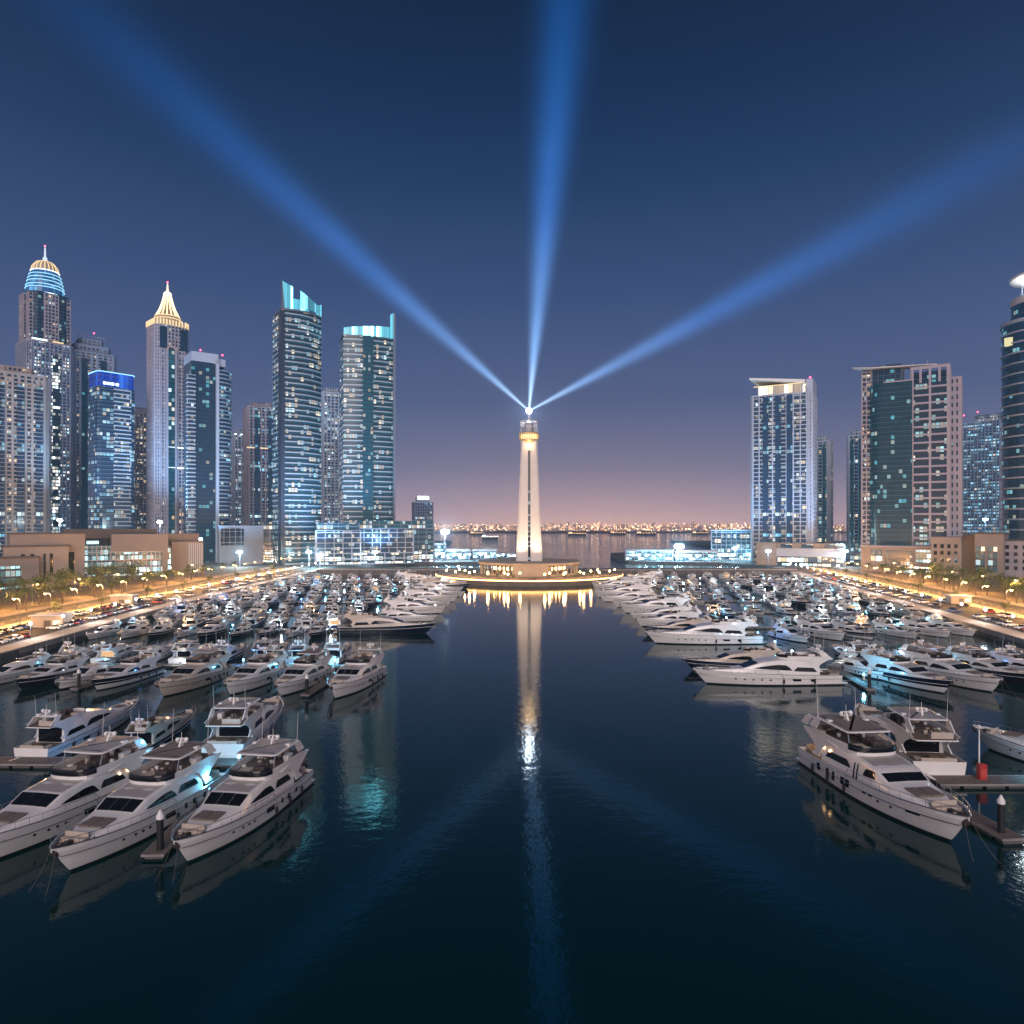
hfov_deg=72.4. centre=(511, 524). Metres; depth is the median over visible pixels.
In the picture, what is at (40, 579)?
broadleaf tree
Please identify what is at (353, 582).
motor yacht
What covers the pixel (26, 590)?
palm tree
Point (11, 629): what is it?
parked car
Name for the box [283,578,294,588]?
motor yacht
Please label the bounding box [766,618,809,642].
motor yacht
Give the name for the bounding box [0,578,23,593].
broadleaf tree
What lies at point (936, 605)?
parked car
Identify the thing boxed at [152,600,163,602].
parked car
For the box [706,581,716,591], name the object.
motor yacht
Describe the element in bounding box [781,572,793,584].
motor yacht
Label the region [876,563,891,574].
broadleaf tree
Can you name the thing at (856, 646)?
motor yacht
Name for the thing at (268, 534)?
upper windows
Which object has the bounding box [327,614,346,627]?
motor yacht
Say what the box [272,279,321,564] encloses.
tower block
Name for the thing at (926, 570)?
broadleaf tree
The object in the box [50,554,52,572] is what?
slot window
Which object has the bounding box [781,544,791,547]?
upper window
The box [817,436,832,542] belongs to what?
tower block
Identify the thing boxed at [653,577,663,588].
motor yacht
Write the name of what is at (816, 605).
motor yacht
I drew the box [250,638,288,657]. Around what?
motor yacht
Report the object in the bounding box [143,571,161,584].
broadleaf tree
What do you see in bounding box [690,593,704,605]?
motor yacht
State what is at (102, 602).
road markings
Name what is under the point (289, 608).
motor yacht
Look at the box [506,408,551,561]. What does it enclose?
lighthouse
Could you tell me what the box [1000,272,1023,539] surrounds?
tower block
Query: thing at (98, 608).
parked car
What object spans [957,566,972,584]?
broadleaf tree
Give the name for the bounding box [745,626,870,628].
floating pier
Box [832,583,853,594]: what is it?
motor yacht
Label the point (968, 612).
car park
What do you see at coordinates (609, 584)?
motor yacht
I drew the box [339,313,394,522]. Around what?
tower block
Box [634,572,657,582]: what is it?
motor yacht
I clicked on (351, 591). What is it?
motor yacht
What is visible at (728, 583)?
motor yacht
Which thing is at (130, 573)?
broadleaf tree
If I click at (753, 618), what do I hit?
motor yacht
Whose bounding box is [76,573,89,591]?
broadleaf tree
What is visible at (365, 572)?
causeway
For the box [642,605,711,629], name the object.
motor yacht
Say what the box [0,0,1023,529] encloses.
sky
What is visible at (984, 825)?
floating pier
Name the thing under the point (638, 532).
anchored ship
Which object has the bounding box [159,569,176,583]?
broadleaf tree
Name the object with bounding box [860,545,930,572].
building
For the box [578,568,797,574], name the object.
causeway
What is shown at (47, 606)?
pavement
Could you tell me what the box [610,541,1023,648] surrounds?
ground
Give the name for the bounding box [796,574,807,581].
motor yacht
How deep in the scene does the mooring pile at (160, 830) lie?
76.13 m
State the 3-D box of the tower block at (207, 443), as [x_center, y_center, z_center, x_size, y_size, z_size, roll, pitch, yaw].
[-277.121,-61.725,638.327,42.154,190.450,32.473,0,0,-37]
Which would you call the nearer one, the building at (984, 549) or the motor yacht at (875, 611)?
the motor yacht at (875, 611)
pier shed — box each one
[435,543,446,558]
[446,549,470,559]
[472,549,497,558]
[497,553,515,557]
[624,548,673,560]
[675,550,717,561]
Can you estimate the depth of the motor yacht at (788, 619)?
247.69 m
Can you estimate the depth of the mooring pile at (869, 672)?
152.34 m
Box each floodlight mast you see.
[237,551,242,566]
[306,550,311,566]
[317,553,322,567]
[441,529,448,560]
[674,544,683,561]
[765,550,770,566]
[842,550,847,566]
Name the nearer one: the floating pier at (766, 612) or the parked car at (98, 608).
the parked car at (98, 608)
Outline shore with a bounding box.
[435,530,845,532]
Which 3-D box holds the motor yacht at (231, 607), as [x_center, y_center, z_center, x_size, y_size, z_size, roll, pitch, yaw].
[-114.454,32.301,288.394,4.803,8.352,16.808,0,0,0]
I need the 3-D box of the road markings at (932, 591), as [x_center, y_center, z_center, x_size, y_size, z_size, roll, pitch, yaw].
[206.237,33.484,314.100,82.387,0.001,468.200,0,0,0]
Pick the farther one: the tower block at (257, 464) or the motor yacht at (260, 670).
the tower block at (257, 464)
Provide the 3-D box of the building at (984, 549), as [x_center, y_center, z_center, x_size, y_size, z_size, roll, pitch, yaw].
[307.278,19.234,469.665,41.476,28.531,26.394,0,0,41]
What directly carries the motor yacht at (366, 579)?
on the water
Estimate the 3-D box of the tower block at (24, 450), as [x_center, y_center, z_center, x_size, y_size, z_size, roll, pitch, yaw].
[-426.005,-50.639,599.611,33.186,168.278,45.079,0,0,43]
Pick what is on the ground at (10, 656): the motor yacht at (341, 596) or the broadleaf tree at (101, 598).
the broadleaf tree at (101, 598)
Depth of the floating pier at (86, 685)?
153.44 m
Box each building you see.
[0,556,39,588]
[2,532,85,585]
[63,529,167,576]
[157,533,202,572]
[216,526,264,564]
[262,522,272,562]
[315,523,361,564]
[356,521,413,563]
[412,521,434,561]
[710,529,750,559]
[757,542,845,566]
[846,551,860,562]
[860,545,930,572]
[931,532,1009,576]
[1005,539,1023,576]
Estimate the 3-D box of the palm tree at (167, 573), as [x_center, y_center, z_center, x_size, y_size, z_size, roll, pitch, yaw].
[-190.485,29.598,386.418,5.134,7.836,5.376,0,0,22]
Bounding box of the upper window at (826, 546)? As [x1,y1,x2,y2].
[825,545,835,548]
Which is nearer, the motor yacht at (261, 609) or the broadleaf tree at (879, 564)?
the motor yacht at (261, 609)
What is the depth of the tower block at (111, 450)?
628.81 m
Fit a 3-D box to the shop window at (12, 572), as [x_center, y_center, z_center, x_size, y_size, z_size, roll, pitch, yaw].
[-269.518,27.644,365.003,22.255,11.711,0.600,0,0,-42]
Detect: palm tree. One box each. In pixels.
[18,588,34,610]
[56,587,67,603]
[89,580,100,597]
[115,577,125,593]
[141,571,153,587]
[163,571,171,585]
[200,565,207,578]
[897,566,907,580]
[916,570,925,582]
[939,574,949,588]
[970,579,983,595]
[1011,586,1021,603]
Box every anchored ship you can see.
[470,530,482,534]
[482,532,497,539]
[568,530,585,535]
[610,530,624,534]
[636,530,655,534]
[691,530,707,534]
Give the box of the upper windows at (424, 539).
[414,529,434,551]
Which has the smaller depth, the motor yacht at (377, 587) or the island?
the motor yacht at (377, 587)
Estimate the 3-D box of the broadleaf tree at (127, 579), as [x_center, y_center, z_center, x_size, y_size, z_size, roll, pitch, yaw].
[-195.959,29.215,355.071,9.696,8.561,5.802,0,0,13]
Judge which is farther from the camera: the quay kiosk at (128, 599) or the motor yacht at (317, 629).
the quay kiosk at (128, 599)
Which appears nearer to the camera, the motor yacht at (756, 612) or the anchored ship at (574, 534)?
the motor yacht at (756, 612)
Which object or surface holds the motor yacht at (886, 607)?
on the water
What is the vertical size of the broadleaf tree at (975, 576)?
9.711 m
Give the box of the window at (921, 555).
[916,550,930,561]
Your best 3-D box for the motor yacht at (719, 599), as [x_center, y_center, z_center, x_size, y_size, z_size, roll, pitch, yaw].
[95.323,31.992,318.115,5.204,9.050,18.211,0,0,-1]
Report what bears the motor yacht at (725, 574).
on the water
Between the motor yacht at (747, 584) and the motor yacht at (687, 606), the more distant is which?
the motor yacht at (747, 584)
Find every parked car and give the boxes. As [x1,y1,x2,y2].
[0,629,8,633]
[2,636,14,641]
[5,627,16,631]
[9,625,23,630]
[11,634,22,639]
[17,624,29,628]
[19,632,29,637]
[46,624,62,629]
[64,621,73,626]
[72,611,84,615]
[85,615,99,619]
[92,607,103,610]
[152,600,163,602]
[916,600,928,602]
[930,603,942,606]
[949,608,962,611]
[973,614,986,617]
[982,609,995,612]
[987,617,999,621]
[1002,613,1016,617]
[1002,621,1017,626]
[1014,624,1023,628]
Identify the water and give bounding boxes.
[0,533,1023,1023]
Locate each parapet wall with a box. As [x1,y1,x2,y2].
[317,569,455,569]
[598,569,796,569]
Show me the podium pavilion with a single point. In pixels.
(511, 566)
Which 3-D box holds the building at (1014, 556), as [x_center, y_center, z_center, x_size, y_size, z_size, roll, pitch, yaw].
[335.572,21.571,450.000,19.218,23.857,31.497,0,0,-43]
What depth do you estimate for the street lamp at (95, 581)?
318.10 m
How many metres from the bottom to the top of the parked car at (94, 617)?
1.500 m
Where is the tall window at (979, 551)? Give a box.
[975,547,984,571]
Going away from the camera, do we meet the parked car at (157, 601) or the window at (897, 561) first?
the parked car at (157, 601)
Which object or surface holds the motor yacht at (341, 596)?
on the water
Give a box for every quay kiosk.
[29,612,73,627]
[109,594,138,604]
[943,594,972,603]
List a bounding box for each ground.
[0,541,500,663]
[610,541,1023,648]
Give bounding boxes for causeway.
[316,567,478,574]
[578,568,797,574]
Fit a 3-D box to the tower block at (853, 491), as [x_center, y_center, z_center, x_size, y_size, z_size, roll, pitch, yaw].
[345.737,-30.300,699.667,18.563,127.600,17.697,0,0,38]
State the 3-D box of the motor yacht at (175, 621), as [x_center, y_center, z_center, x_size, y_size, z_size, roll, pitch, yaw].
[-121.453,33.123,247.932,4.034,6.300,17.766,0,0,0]
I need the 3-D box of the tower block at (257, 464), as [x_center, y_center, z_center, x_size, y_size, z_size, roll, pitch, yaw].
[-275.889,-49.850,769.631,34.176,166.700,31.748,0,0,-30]
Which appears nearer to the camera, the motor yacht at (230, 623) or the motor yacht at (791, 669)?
the motor yacht at (791, 669)
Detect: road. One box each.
[0,567,290,626]
[816,567,1023,614]
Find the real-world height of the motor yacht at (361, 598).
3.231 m
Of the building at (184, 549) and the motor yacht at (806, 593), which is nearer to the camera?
the motor yacht at (806, 593)
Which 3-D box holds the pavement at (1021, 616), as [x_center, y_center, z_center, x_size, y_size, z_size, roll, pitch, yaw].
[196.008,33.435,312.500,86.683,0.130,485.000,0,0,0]
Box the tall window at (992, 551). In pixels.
[988,547,996,572]
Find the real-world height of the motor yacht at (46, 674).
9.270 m
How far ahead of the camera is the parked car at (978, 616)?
251.01 m
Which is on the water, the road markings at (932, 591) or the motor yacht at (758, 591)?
the motor yacht at (758, 591)
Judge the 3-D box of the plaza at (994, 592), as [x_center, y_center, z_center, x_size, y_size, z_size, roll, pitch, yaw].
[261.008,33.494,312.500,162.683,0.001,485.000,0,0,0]
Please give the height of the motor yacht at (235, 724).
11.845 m
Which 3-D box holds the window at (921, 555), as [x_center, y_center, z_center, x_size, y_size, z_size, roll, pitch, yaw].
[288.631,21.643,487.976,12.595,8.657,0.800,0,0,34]
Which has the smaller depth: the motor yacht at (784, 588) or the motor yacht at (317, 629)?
the motor yacht at (317, 629)
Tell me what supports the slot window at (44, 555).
in the building at (55, 552)
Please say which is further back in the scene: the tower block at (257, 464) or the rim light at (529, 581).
the tower block at (257, 464)
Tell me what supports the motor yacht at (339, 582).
on the water
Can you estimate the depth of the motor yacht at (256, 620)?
244.03 m
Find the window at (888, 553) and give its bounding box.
[885,550,911,557]
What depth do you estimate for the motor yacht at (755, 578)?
438.68 m
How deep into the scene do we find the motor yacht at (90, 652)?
184.71 m
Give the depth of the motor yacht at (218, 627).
226.48 m
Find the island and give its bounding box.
[436,568,622,586]
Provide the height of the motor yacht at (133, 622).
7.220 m
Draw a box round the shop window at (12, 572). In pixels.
[0,566,20,588]
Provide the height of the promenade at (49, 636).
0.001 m
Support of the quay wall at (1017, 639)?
on the ground at (619, 556)
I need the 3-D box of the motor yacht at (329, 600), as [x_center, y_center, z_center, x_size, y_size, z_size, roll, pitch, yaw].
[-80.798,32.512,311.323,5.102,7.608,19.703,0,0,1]
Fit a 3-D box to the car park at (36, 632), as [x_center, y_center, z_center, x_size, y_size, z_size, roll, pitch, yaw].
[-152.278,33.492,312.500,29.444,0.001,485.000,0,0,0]
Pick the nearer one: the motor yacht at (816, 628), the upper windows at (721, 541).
the motor yacht at (816, 628)
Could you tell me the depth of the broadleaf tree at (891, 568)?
453.89 m
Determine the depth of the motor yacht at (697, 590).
357.76 m
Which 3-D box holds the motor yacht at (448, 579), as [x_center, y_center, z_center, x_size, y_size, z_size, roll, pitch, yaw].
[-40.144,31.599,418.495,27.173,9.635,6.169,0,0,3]
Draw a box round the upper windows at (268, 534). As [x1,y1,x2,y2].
[264,530,272,551]
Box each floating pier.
[0,757,307,768]
[70,682,93,690]
[84,663,343,668]
[125,628,336,630]
[141,769,228,858]
[178,613,342,614]
[253,593,399,593]
[280,602,385,603]
[300,673,335,696]
[301,580,389,581]
[660,592,829,592]
[687,600,858,601]
[702,611,890,613]
[709,614,719,618]
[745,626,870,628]
[830,667,875,691]
[925,775,1023,787]
[968,807,1023,843]
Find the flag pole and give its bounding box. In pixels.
[978,725,979,762]
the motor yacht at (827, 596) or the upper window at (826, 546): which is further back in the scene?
the upper window at (826, 546)
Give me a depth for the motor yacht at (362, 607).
285.56 m
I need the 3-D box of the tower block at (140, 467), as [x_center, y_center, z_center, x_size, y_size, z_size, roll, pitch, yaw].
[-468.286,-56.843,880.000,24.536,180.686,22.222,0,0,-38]
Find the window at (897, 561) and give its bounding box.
[885,558,911,564]
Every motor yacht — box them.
[0,643,50,683]
[0,713,153,858]
[7,644,89,691]
[8,695,138,761]
[29,711,227,895]
[54,637,101,659]
[54,660,114,689]
[83,643,165,693]
[86,616,124,639]
[90,641,141,662]
[117,608,153,638]
[124,706,195,749]
[125,613,149,627]
[133,641,175,661]
[146,616,177,638]
[147,630,234,701]
[152,603,176,619]
[153,616,180,627]
[156,723,314,885]
[168,631,212,663]
[173,597,198,612]
[173,603,199,619]
[174,623,200,637]
[180,613,209,627]
[195,612,229,639]
[197,600,220,618]
[198,591,222,607]
[200,598,217,611]
[201,692,283,757]
[213,615,233,626]
[215,636,246,663]
[217,592,233,601]
[217,642,290,697]
[220,593,237,606]
[222,601,242,613]
[226,605,243,618]
[229,622,253,638]
[235,586,250,597]
[237,586,261,607]
[238,590,257,600]
[240,605,266,627]
[243,601,269,616]
[250,586,263,592]
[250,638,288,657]
[256,586,270,596]
[258,620,279,637]
[260,591,281,606]
[262,590,277,600]
[266,579,279,588]
[266,609,289,627]
[269,643,335,697]
[270,587,281,592]
[272,605,289,616]
[274,582,289,596]
[278,579,287,585]
[278,603,293,612]
[281,591,297,605]
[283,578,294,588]
[284,629,318,663]
[285,612,306,637]
[287,573,299,582]
[289,584,300,592]
[293,587,305,596]
[294,605,311,619]
[296,572,307,579]
[299,579,311,588]
[300,614,317,627]
[303,573,315,582]
[304,592,318,604]
[304,602,320,612]
[306,589,321,601]
[308,618,329,638]
[309,583,320,592]
[311,578,322,585]
[311,584,324,595]
[313,573,324,579]
[319,575,328,581]
[319,582,327,588]
[319,602,334,619]
[323,593,339,606]
[323,626,352,663]
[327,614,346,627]
[327,630,386,702]
[329,576,341,585]
[329,584,341,596]
[331,590,343,601]
[331,603,342,612]
[332,577,342,587]
[333,599,435,633]
[343,605,356,619]
[344,593,357,606]
[346,588,356,596]
[347,579,358,589]
[351,584,361,592]
[354,596,363,601]
[354,600,367,612]
[363,574,372,583]
[363,593,377,606]
[364,579,373,589]
[365,589,376,596]
[370,583,381,591]
[374,590,385,601]
[377,574,386,583]
[379,590,449,613]
[380,581,390,587]
[380,601,436,621]
[381,584,393,596]
[390,590,450,605]
[391,584,399,592]
[392,574,400,583]
[397,579,406,588]
[400,569,432,582]
[402,583,458,601]
[404,577,411,585]
[414,583,464,596]
[419,579,467,592]
[424,572,470,588]
[426,574,466,582]
[589,573,654,597]
[591,573,634,582]
[592,574,637,587]
[595,580,640,589]
[599,585,653,601]
[612,589,665,606]
[616,589,691,612]
[627,568,661,578]
[629,597,698,617]
[631,602,701,625]
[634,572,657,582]
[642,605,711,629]
[645,607,764,644]
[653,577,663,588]
[656,573,666,582]
[662,583,673,591]
[669,576,683,588]
[669,583,682,595]
[683,641,782,668]
[685,582,695,591]
[686,573,700,587]
[689,580,703,596]
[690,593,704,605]
[692,636,851,685]
[701,569,713,581]
[705,579,716,584]
[705,603,716,611]
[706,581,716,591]
[707,589,720,599]
[710,586,723,595]
[713,592,729,605]
[715,602,735,618]
[717,572,729,577]
[717,575,725,582]
[723,576,737,583]
[723,581,733,587]
[727,575,742,590]
[729,585,741,594]
[734,572,746,582]
[734,590,751,599]
[737,597,751,604]
[738,615,757,625]
[740,579,753,588]
[740,603,752,610]
[746,604,764,617]
[748,571,761,582]
[751,586,765,595]
[753,578,763,590]
[759,577,773,588]
[760,592,776,604]
[762,591,776,599]
[765,574,776,582]
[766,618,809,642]
[769,599,792,610]
[772,585,786,595]
[773,615,793,625]
[774,601,797,618]
[775,578,791,588]
[775,583,789,591]
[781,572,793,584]
[784,589,807,606]
[786,570,797,579]
[791,583,808,595]
[791,612,849,640]
[794,577,808,586]
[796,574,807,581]
[796,698,1000,863]
[797,584,812,591]
[799,578,812,584]
[804,607,822,616]
[806,600,826,610]
[807,606,832,625]
[811,578,828,587]
[811,586,823,593]
[811,588,830,605]
[814,585,834,600]
[820,584,831,591]
[829,639,872,659]
[830,615,876,640]
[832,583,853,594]
[832,600,860,616]
[832,638,888,679]
[833,591,856,602]
[837,602,860,610]
[839,613,869,625]
[842,584,860,599]
[854,699,966,779]
[859,592,884,604]
[860,641,964,696]
[864,602,889,617]
[867,617,918,638]
[873,602,892,610]
[873,643,901,655]
[879,616,903,625]
[891,600,925,617]
[897,629,1015,695]
[899,606,955,637]
[913,614,941,623]
[926,611,976,635]
[943,642,1023,684]
[956,721,1023,761]
[977,635,1019,659]
[990,641,1023,669]
[1009,643,1023,658]
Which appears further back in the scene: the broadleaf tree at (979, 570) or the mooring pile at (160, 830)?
the broadleaf tree at (979, 570)
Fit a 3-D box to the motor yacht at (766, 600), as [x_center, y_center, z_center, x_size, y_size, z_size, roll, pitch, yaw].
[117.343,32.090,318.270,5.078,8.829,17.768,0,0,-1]
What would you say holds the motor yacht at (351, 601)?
on the water
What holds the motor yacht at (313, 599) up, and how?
on the water
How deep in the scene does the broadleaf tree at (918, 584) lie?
343.52 m
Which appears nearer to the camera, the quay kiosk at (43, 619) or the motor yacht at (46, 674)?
the motor yacht at (46, 674)
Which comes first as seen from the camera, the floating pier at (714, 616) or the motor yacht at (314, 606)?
the floating pier at (714, 616)
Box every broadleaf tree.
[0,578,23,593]
[5,590,26,609]
[7,576,35,602]
[28,571,57,598]
[33,582,53,604]
[46,568,79,596]
[48,601,61,610]
[49,569,80,593]
[50,577,70,600]
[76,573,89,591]
[80,576,105,596]
[83,564,109,590]
[96,595,105,605]
[102,563,123,582]
[104,578,116,593]
[120,576,136,590]
[123,561,143,582]
[123,565,138,584]
[137,574,152,587]
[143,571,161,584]
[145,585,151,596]
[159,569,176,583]
[172,570,182,581]
[185,564,198,579]
[198,567,209,577]
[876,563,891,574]
[888,566,898,576]
[897,567,912,578]
[909,581,923,592]
[914,567,932,583]
[926,571,943,585]
[927,563,943,581]
[928,560,944,573]
[931,563,959,583]
[943,571,959,588]
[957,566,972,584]
[959,574,973,591]
[966,572,984,589]
[973,565,993,588]
[977,579,994,595]
[989,572,1008,591]
[996,580,1016,598]
[1000,574,1016,593]
[1000,601,1010,611]
[1005,579,1015,595]
[1012,581,1023,602]
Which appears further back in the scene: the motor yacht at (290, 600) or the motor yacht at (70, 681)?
the motor yacht at (290, 600)
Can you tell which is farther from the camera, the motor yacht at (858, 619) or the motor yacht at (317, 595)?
the motor yacht at (317, 595)
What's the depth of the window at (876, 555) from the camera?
505.01 m
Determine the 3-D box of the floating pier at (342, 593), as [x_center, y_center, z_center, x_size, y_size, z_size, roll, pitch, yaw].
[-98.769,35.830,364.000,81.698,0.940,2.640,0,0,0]
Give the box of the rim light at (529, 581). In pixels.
[436,575,622,581]
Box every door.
[44,620,50,626]
[981,769,986,776]
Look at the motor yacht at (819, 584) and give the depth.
400.57 m
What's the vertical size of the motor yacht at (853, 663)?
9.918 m
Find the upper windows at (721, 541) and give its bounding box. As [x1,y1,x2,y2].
[711,531,750,553]
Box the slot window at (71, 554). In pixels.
[69,552,73,575]
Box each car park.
[0,567,322,645]
[785,567,1023,632]
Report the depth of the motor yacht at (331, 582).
411.84 m
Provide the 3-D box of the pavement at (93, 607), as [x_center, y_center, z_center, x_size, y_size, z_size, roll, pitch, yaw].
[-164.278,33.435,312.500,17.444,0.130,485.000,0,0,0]
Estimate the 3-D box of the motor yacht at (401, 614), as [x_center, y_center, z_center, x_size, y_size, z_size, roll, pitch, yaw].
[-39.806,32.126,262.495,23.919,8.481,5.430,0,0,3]
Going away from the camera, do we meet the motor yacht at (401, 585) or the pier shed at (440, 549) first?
the motor yacht at (401, 585)
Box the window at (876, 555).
[871,549,881,560]
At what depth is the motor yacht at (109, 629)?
226.21 m
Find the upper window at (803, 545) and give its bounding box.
[802,544,812,547]
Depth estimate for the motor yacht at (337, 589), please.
356.78 m
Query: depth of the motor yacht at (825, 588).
374.01 m
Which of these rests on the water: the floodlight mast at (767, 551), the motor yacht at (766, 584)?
the motor yacht at (766, 584)
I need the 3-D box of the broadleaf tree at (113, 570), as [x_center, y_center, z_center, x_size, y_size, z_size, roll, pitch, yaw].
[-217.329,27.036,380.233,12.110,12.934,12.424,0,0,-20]
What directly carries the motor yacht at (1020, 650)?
on the water
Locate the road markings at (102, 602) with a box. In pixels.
[2,568,277,623]
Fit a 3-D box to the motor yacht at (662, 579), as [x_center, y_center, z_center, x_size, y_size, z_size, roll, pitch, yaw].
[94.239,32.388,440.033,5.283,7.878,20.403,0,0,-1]
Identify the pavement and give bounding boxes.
[0,567,271,617]
[0,567,299,628]
[808,567,1023,618]
[834,567,1023,606]
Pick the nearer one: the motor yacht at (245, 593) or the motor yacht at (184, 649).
the motor yacht at (184, 649)
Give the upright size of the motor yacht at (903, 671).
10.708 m
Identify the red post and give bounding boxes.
[976,763,986,779]
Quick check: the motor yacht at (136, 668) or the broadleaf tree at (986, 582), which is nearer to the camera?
the motor yacht at (136, 668)
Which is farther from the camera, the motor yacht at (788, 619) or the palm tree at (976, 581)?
the palm tree at (976, 581)
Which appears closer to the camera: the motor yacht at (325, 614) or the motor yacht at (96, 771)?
the motor yacht at (96, 771)
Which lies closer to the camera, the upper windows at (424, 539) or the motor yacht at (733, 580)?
the motor yacht at (733, 580)
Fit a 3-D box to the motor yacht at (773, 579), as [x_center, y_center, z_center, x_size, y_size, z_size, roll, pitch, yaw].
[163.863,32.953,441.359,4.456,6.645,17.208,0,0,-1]
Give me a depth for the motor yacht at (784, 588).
374.27 m
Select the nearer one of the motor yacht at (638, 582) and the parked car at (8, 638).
the parked car at (8, 638)
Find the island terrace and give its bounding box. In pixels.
[479,570,578,576]
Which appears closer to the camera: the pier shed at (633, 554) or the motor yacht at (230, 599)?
the motor yacht at (230, 599)
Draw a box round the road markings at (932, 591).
[837,570,1023,612]
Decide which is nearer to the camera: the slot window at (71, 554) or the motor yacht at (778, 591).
the motor yacht at (778, 591)
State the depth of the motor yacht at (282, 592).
353.99 m
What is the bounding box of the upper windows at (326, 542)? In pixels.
[315,531,360,553]
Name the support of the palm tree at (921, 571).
on the ground at (619, 556)
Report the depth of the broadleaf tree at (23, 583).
301.97 m
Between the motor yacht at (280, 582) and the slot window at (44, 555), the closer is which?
the slot window at (44, 555)
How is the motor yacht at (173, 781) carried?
on the water
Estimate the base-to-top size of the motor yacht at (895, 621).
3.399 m
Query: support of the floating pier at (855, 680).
on the water
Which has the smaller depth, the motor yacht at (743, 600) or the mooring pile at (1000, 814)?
the mooring pile at (1000, 814)
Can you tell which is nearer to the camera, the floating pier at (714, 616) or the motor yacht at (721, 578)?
the floating pier at (714, 616)
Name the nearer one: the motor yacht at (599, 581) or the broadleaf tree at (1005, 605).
the broadleaf tree at (1005, 605)
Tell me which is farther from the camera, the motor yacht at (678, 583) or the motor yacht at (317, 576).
the motor yacht at (317, 576)
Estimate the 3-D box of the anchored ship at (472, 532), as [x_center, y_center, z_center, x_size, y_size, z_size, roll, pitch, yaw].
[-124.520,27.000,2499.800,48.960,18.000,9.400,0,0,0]
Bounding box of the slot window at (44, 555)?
[43,554,45,576]
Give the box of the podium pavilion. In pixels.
[478,558,579,575]
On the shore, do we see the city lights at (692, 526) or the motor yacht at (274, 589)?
the city lights at (692, 526)
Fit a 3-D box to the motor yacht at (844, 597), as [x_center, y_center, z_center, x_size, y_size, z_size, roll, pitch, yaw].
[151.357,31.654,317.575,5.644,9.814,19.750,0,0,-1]
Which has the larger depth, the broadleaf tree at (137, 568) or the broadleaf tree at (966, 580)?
the broadleaf tree at (137, 568)
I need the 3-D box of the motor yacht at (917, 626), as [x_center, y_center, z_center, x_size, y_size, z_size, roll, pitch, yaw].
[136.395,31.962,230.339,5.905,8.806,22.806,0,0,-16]
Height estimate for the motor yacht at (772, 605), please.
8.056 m
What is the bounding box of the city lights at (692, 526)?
[434,522,845,531]
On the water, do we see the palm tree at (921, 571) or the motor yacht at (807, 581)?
the motor yacht at (807, 581)
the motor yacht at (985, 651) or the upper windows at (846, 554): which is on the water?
the motor yacht at (985, 651)
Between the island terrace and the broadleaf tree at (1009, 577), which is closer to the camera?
the broadleaf tree at (1009, 577)
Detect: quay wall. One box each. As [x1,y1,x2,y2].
[0,571,316,653]
[773,567,1023,643]
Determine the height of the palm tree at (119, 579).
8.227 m
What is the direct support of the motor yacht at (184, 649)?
on the water
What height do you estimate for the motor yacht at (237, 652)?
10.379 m
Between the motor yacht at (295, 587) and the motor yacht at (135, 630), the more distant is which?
the motor yacht at (295, 587)
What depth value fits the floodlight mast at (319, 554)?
539.62 m
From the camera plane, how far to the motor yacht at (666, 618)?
247.28 m
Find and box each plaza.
[0,567,264,613]
[842,567,1023,603]
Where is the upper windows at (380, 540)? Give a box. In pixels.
[360,529,413,552]
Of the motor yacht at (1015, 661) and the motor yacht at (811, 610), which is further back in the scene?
the motor yacht at (811, 610)
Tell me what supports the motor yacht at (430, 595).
on the water
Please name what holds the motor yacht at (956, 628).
on the water
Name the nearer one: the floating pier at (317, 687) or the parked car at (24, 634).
the floating pier at (317, 687)
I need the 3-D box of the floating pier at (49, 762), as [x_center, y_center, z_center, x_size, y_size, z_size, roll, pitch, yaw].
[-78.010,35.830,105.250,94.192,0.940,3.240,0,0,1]
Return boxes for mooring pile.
[77,669,80,689]
[156,809,163,850]
[305,674,308,693]
[867,669,871,687]
[997,795,1004,833]
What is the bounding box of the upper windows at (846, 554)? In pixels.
[846,554,860,555]
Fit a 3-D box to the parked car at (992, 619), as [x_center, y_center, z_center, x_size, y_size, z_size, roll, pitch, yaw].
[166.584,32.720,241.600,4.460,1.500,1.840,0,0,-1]
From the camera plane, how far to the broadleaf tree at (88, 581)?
327.33 m
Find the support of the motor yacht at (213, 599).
on the water
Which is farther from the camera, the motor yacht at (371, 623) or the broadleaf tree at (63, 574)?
the broadleaf tree at (63, 574)
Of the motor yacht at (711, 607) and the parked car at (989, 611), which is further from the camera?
the motor yacht at (711, 607)
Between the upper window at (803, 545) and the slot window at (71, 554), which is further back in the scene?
the upper window at (803, 545)
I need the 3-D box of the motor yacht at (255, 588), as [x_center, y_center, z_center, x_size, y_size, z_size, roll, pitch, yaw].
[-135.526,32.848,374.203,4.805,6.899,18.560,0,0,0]
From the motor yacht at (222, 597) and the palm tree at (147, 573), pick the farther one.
the palm tree at (147, 573)
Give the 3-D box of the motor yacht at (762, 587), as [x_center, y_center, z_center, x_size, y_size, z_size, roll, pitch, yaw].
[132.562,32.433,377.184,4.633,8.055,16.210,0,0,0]
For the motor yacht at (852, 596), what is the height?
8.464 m
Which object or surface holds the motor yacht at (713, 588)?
on the water
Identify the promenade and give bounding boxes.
[0,567,325,651]
[777,567,1023,637]
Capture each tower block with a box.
[0,365,48,555]
[15,245,73,532]
[71,333,116,528]
[88,370,134,528]
[135,407,145,528]
[146,281,188,532]
[183,349,231,562]
[231,429,242,525]
[243,402,272,525]
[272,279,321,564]
[321,387,339,522]
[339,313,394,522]
[412,496,432,520]
[749,376,816,562]
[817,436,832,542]
[846,430,860,550]
[853,360,962,545]
[963,411,1001,534]
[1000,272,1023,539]
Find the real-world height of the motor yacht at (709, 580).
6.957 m

